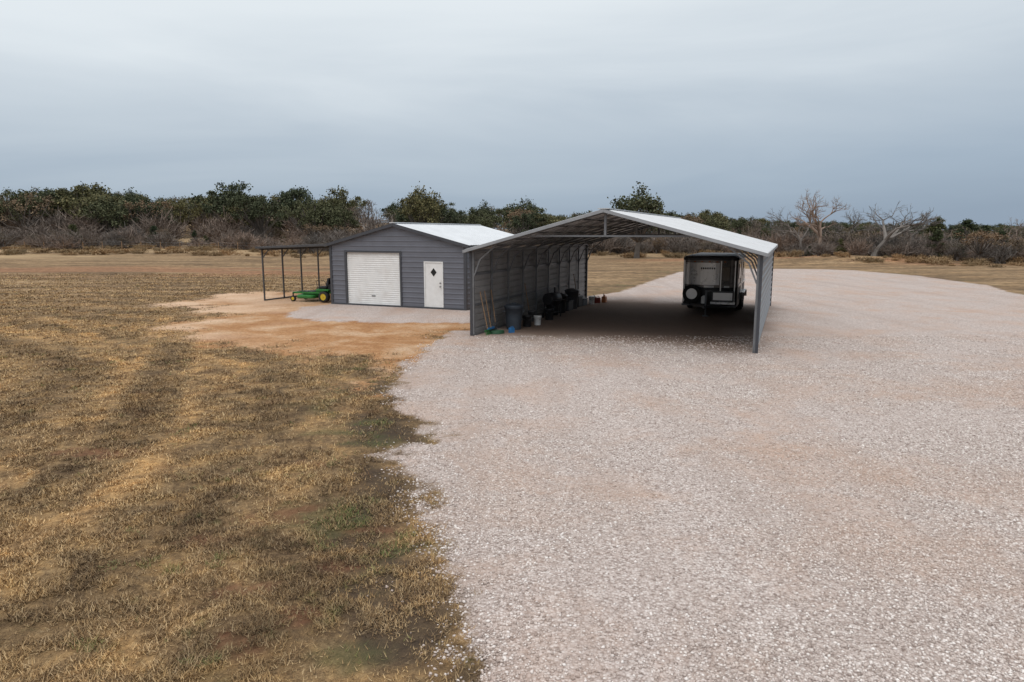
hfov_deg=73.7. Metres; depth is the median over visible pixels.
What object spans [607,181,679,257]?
oak tree
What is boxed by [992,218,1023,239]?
bare tree
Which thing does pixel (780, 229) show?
bare tree
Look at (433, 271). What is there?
entry door
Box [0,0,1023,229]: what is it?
sky
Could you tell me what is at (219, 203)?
oak tree
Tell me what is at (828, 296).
ground
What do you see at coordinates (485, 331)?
rake
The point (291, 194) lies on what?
oak tree
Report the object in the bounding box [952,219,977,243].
juniper tree
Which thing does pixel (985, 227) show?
juniper tree
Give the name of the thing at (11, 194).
oak tree
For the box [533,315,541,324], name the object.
bucket
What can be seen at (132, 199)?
oak tree
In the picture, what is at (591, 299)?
bucket
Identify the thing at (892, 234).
bare tree
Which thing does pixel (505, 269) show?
metal carport
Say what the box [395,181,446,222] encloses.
oak tree
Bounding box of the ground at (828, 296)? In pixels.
[0,224,1023,681]
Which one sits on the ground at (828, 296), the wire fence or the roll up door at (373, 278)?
the wire fence
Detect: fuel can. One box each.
[594,295,599,302]
[602,294,606,302]
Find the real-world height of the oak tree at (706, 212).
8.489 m
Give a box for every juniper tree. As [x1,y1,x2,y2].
[923,216,945,239]
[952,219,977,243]
[969,224,991,241]
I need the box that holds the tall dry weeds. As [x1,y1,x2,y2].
[0,240,1023,267]
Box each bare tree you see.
[765,207,814,249]
[789,188,849,255]
[810,209,878,239]
[855,202,945,255]
[893,219,926,240]
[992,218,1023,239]
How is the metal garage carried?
on the ground at (828, 296)
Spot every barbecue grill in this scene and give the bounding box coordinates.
[541,287,565,317]
[564,288,579,308]
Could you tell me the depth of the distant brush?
107.30 m
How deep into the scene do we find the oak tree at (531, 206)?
139.46 m
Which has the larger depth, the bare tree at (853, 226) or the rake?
the bare tree at (853, 226)
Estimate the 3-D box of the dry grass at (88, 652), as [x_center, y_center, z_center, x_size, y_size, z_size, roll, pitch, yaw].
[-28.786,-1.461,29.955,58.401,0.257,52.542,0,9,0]
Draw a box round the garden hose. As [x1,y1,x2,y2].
[490,330,503,333]
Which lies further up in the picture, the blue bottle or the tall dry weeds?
the tall dry weeds
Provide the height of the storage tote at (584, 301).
0.340 m
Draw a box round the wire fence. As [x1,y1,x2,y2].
[5,241,328,250]
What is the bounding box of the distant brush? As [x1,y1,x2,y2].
[0,220,1023,263]
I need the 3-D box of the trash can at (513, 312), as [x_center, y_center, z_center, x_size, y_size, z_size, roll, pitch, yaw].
[0.062,-0.864,23.720,0.682,0.945,0.682,8,12,42]
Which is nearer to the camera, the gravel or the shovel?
the gravel
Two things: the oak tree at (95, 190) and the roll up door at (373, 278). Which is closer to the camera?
the roll up door at (373, 278)
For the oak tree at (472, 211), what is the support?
on the ground at (828, 296)
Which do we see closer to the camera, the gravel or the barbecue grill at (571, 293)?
the gravel
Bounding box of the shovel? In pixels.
[491,289,496,329]
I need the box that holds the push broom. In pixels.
[484,291,494,333]
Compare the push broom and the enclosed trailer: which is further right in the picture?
the enclosed trailer
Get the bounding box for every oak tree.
[0,187,46,230]
[41,181,114,223]
[117,187,154,225]
[191,180,255,231]
[263,185,312,238]
[324,185,365,229]
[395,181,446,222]
[463,199,504,226]
[500,198,546,229]
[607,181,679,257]
[689,209,731,229]
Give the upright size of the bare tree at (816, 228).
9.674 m
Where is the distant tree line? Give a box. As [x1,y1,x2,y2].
[0,187,1023,241]
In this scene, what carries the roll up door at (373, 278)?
in the metal garage
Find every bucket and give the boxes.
[522,315,531,326]
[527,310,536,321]
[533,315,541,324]
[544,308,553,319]
[588,296,594,303]
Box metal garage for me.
[255,222,513,310]
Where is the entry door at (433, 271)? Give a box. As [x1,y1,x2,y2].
[424,261,443,308]
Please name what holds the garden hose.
on the ground at (828, 296)
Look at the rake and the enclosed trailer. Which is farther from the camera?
the enclosed trailer
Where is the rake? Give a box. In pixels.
[480,292,490,335]
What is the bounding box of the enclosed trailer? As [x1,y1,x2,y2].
[681,252,746,316]
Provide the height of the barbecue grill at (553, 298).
1.200 m
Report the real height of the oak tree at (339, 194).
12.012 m
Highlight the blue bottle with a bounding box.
[508,325,514,332]
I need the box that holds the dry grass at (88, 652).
[0,273,487,681]
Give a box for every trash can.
[503,303,524,329]
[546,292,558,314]
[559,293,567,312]
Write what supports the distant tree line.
on the ground at (828, 296)
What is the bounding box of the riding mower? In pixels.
[290,278,330,302]
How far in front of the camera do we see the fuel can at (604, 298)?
32.79 m
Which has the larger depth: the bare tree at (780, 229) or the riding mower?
the bare tree at (780, 229)
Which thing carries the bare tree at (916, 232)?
on the ground at (828, 296)
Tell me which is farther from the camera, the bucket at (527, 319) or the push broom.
the bucket at (527, 319)
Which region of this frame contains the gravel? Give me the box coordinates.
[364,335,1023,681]
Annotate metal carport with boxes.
[462,208,777,352]
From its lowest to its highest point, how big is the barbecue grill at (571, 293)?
0.925 m
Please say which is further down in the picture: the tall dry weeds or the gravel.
the gravel
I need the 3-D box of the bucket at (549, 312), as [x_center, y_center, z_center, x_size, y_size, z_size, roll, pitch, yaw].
[1.436,-1.028,26.354,0.405,0.440,0.385,0,9,0]
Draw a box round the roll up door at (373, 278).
[347,252,399,305]
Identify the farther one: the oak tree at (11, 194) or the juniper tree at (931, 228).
the oak tree at (11, 194)
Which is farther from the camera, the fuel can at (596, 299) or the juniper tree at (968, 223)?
the juniper tree at (968, 223)

